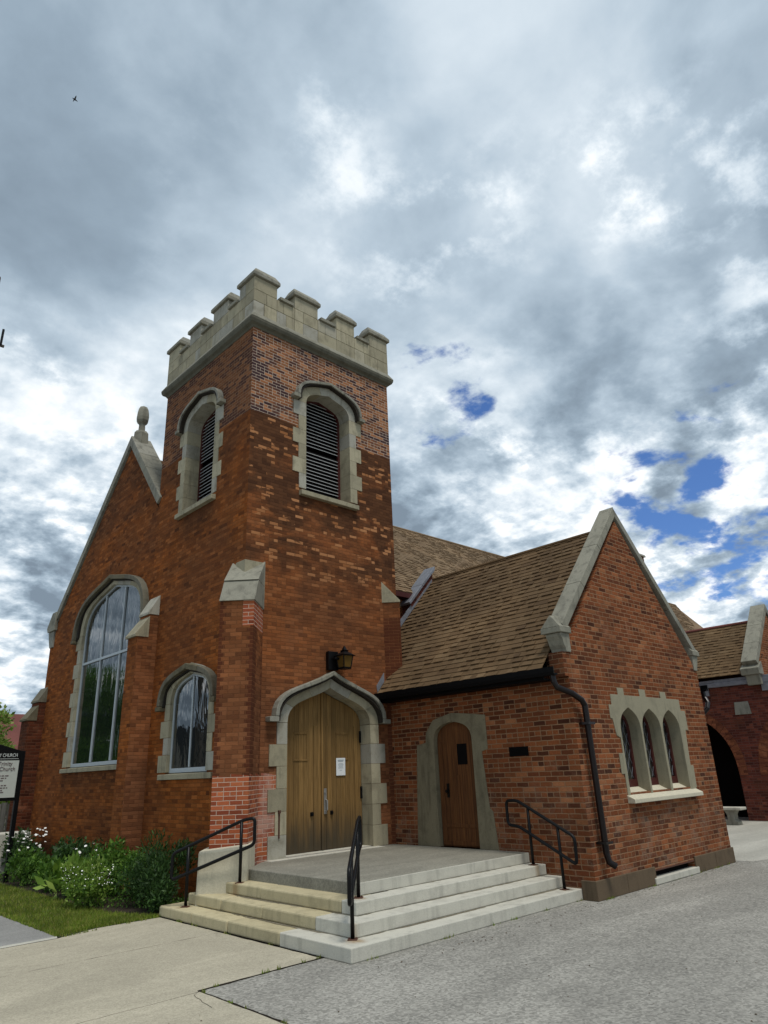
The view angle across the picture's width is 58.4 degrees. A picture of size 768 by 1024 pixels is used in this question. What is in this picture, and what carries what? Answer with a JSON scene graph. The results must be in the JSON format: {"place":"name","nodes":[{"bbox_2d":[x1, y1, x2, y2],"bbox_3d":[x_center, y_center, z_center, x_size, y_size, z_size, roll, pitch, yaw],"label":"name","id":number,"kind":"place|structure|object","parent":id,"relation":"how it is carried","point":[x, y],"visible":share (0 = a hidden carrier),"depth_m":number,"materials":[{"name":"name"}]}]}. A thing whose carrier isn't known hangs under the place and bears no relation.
{"place":"outdoors","nodes":[
{"label":"outdoors","id":0,"kind":"place"},
{"bbox_2d":[0,277,4,347],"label":"utility pole","id":1,"kind":"object","parent":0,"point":[1,339],"visible":1,"depth_m":17.82,"materials":[{"name":"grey wood"}]},
{"bbox_2d":[0,916,55,945],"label":"asphalt path","id":2,"kind":"structure","parent":0,"point":[12,932],"depth_m":9.53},
{"bbox_2d":[0,882,160,936],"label":"turf","id":3,"kind":"structure","parent":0,"point":[43,908],"depth_m":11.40,"materials":[{"name":"green plant"}]},
{"bbox_2d":[0,803,9,831],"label":"wooden fence","id":4,"kind":"object","parent":3,"relation":"on","point":[4,809],"visible":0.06,"depth_m":18.37,"materials":[{"name":"grey wood"}]},
{"bbox_2d":[0,745,25,882],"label":"church sign","id":5,"kind":"object","parent":3,"relation":"on","point":[12,760],"visible":1,"depth_m":15.24,"materials":[{"name":"black metal"}]},
{"bbox_2d":[0,874,182,915],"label":"flower bed","id":6,"kind":"object","parent":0,"point":[130,908],"visible":0.29,"depth_m":11.76,"materials":[{"name":"soil"}]},
{"bbox_2d":[0,831,30,874],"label":"concrete block","id":7,"kind":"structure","parent":6,"relation":"on","point":[3,836],"depth_m":16.18,"materials":[{"name":"grey concrete"}]},
{"bbox_2d":[0,827,45,864],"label":"shrub","id":8,"kind":"object","parent":6,"relation":"on","point":[16,834],"visible":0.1,"depth_m":16.12,"materials":[{"name":"green plant"}]},
{"bbox_2d":[1,845,46,885],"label":"shrub","id":9,"kind":"object","parent":6,"relation":"on","point":[28,864],"visible":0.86,"depth_m":14.14,"materials":[{"name":"green plant"}]},
{"bbox_2d":[2,826,47,879],"bbox_3d":[-7.900,7.465,15.039,0.912,1.098,1.057,16,-28,-40],"label":"daisy plant","id":10,"kind":"object","parent":6,"relation":"on","point":[15,847],"visible":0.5,"depth_m":15.03,"materials":[{"name":"green plant"}]},
{"bbox_2d":[32,854,67,892],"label":"shrub","id":11,"kind":"object","parent":6,"relation":"on","point":[46,867],"visible":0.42,"depth_m":13.20,"materials":[{"name":"green plant"}]},
{"bbox_2d":[33,850,89,899],"bbox_3d":[-5.715,6.621,12.470,1.072,0.906,1.290,16,-28,-40],"label":"hosta","id":12,"kind":"object","parent":6,"relation":"on","point":[59,875],"visible":0.38,"depth_m":12.40,"materials":[{"name":"green plant"}]},
{"bbox_2d":[46,835,90,861],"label":"shrub","id":13,"kind":"object","parent":6,"relation":"on","point":[64,848],"visible":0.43,"depth_m":14.07,"materials":[{"name":"green plant"}]},
{"bbox_2d":[61,858,113,908],"bbox_3d":[-4.955,6.207,11.495,0.827,0.793,1.193,16,-28,-40],"label":"flowering shrub","id":14,"kind":"object","parent":6,"relation":"on","point":[89,885],"visible":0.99,"depth_m":11.36,"materials":[{"name":"green plant"}]},
{"bbox_2d":[76,836,107,859],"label":"flowering shrub","id":15,"kind":"object","parent":6,"relation":"on","point":[91,847],"visible":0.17,"depth_m":13.22,"materials":[{"name":"green plant"}]},
{"bbox_2d":[0,869,191,910],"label":"ground cover","id":16,"kind":"object","parent":6,"relation":"on","point":[127,897],"visible":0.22,"depth_m":11.50,"materials":[{"name":"green plant"}]},
{"bbox_2d":[84,835,137,895],"bbox_3d":[-4.994,6.465,12.563,0.918,1.000,1.016,16,-28,-40],"label":"shrub","id":17,"kind":"object","parent":6,"relation":"on","point":[111,855],"visible":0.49,"depth_m":12.52,"materials":[{"name":"green plant"}]},
{"bbox_2d":[111,854,156,905],"bbox_3d":[-4.036,6.098,11.423,0.790,0.806,0.818,-17,-25,33],"label":"shrub","id":18,"kind":"object","parent":6,"relation":"on","point":[132,873],"visible":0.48,"depth_m":11.28,"materials":[{"name":"green plant"}]},
{"bbox_2d":[104,845,169,899],"bbox_3d":[-4.277,6.313,12.062,1.169,0.874,1.054,-2,-21,0],"label":"shrub","id":19,"kind":"object","parent":6,"relation":"on","point":[124,859],"visible":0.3,"depth_m":12.03,"materials":[{"name":"green plant"}]},
{"bbox_2d":[132,864,179,913],"bbox_3d":[-3.543,5.883,10.755,0.671,0.699,0.786,16,-28,-40],"label":"shrub","id":20,"kind":"object","parent":6,"relation":"on","point":[156,894],"visible":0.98,"depth_m":10.65,"materials":[{"name":"green plant"}]},
{"bbox_2d":[134,828,197,904],"bbox_3d":[-3.634,5.843,11.321,1.075,1.181,1.007,16,-28,-40],"label":"shrub","id":21,"kind":"object","parent":6,"relation":"on","point":[163,861],"visible":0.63,"depth_m":11.29,"materials":[{"name":"green plant"}]},
{"bbox_2d":[79,850,109,901],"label":"iris","id":22,"kind":"object","parent":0,"point":[97,864],"visible":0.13,"depth_m":12.06,"materials":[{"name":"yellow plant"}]},
{"bbox_2d":[0,917,217,976],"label":"pavement","id":23,"kind":"structure","parent":0,"point":[108,940],"depth_m":8.74,"materials":[{"name":"concrete"}]},
{"bbox_2d":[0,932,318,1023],"bbox_3d":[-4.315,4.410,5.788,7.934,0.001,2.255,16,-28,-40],"label":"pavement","id":24,"kind":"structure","parent":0,"point":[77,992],"depth_m":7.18,"materials":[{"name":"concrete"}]},
{"bbox_2d":[1,915,323,1023],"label":"joint soil","id":25,"kind":"structure","parent":0,"point":[277,1020],"depth_m":7.59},
{"bbox_2d":[0,936,56,948],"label":"kerb strip","id":26,"kind":"object","parent":25,"relation":"on","point":[11,945],"visible":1,"depth_m":8.95,"materials":[{"name":"concrete"}]},
{"bbox_2d":[79,992,282,1023],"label":"pavement","id":27,"kind":"structure","parent":0,"point":[190,1009],"depth_m":5.99,"materials":[{"name":"concrete"}]},
{"bbox_2d":[0,0,767,713],"label":"sky","id":28,"kind":"structure","parent":0,"point":[551,216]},
{"bbox_2d":[205,817,767,1023],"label":"plaza","id":29,"kind":"structure","parent":0,"point":[626,976],"depth_m":6.83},
{"bbox_2d":[6,268,735,905],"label":"church","id":30,"kind":"structure","parent":29,"relation":"on","point":[252,554],"depth_m":13.60,"materials":[{"name":"brick"}]},
{"bbox_2d":[59,574,148,773],"bbox_3d":[-6.618,3.762,16.501,0.440,4.610,4.360,16,-28,-40],"label":"arched window","id":31,"kind":"structure","parent":30,"relation":"in","point":[103,622],"depth_m":16.75,"materials":[{"name":"glass"}]},
{"bbox_2d":[155,662,216,779],"bbox_3d":[-3.664,3.955,13.106,0.440,2.130,2.320,16,-28,-40],"label":"arched window","id":32,"kind":"structure","parent":30,"relation":"in","point":[189,691],"depth_m":13.18,"materials":[{"name":"glass"}]},
{"bbox_2d":[174,387,225,519],"bbox_3d":[-3.946,-1.339,15.333,0.640,2.862,2.060,16,-28,-40],"label":"belfry window","id":33,"kind":"structure","parent":30,"relation":"in","point":[208,403],"depth_m":15.65,"materials":[{"name":"stone"}]},
{"bbox_2d":[291,381,364,510],"bbox_3d":[-1.355,-1.485,15.269,2.020,2.891,0.640,16,-28,-40],"label":"belfry window","id":34,"kind":"structure","parent":30,"relation":"in","point":[328,455],"depth_m":15.47,"materials":[{"name":"stone"}]},
{"bbox_2d":[265,671,390,860],"bbox_3d":[-1.063,4.623,12.883,2.920,3.164,0.490,16,-28,-40],"label":"doorway","id":35,"kind":"structure","parent":30,"relation":"in","point":[321,808],"depth_m":12.97,"materials":[{"name":"wood"}]},
{"bbox_2d":[326,646,354,670],"bbox_3d":[-0.843,2.846,13.406,0.435,0.460,0.383,16,-28,-40],"label":"wall lantern","id":36,"kind":"object","parent":30,"relation":"attached to","point":[341,660],"depth_m":13.35,"materials":[{"name":"black metal"}]},
{"bbox_2d":[336,758,344,775],"bbox_3d":[-0.833,4.904,13.228,0.225,0.315,0.004,16,-28,-40],"label":"door notice","id":37,"kind":"object","parent":30,"relation":"attached to","point":[340,766],"depth_m":13.22,"materials":[{"name":"white paper"}]},
{"bbox_2d":[159,844,582,963],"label":"entrance steps","id":38,"kind":"structure","parent":29,"relation":"on","point":[415,895],"depth_m":9.29,"materials":[{"name":"concrete"}]},
{"bbox_2d":[170,817,256,907],"bbox_3d":[-2.584,5.271,10.363,1.335,1.198,0.110,-5,-21,7],"label":"handrail","id":39,"kind":"object","parent":38,"relation":"on","point":[239,851],"visible":1,"depth_m":10.36,"materials":[{"name":"black metal"}]},
{"bbox_2d":[347,815,362,940],"bbox_3d":[-0.349,4.423,8.404,0.110,1.226,1.449,-3,-21,3],"label":"handrail","id":40,"kind":"object","parent":38,"relation":"on","point":[353,877],"visible":1,"depth_m":8.19,"materials":[{"name":"black metal"}]},
{"bbox_2d":[505,799,577,890],"bbox_3d":[2.466,5.182,10.771,0.110,1.262,1.273,16,-28,-40],"label":"handrail","id":41,"kind":"object","parent":38,"relation":"on","point":[559,852],"visible":1,"depth_m":10.73,"materials":[{"name":"black metal"}]},
{"bbox_2d":[62,861,729,1023],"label":"weeds","id":42,"kind":"object","parent":29,"relation":"on","point":[204,990],"visible":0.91,"depth_m":9.01,"materials":[{"name":"green plant"}]},
{"bbox_2d":[168,860,761,1023],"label":"grit","id":43,"kind":"object","parent":29,"relation":"on","point":[566,951],"visible":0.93,"depth_m":8.17,"materials":[{"name":"grey gravel"}]},
{"bbox_2d":[685,604,767,820],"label":"parish hall","id":44,"kind":"structure","parent":29,"relation":"on","point":[732,666],"depth_m":23.18,"materials":[{"name":"red brick"}]},
{"bbox_2d":[727,821,767,861],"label":"courtyard","id":45,"kind":"structure","parent":0,"point":[748,840],"depth_m":16.69,"materials":[{"name":"grey concrete"}]},
{"bbox_2d":[723,806,745,824],"bbox_3d":[10.373,9.288,21.003,0.440,0.497,1.300,16,-28,-40],"label":"stone bench","id":46,"kind":"object","parent":45,"relation":"on","point":[732,814],"visible":0.43,"depth_m":20.69,"materials":[{"name":"stone"}]},
{"label":"ground","id":47,"kind":"structure","parent":0,"visible":0},
{"bbox_2d":[0,702,16,825],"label":"garden tree","id":48,"kind":"object","parent":47,"relation":"on","point":[4,719],"visible":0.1,"depth_m":20.97,"materials":[{"name":"green plant"}]},
{"bbox_2d":[0,714,24,826],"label":"house","id":49,"kind":"structure","parent":47,"relation":"on","point":[14,735],"depth_m":32.42,"materials":[{"name":"red"}]}
]}

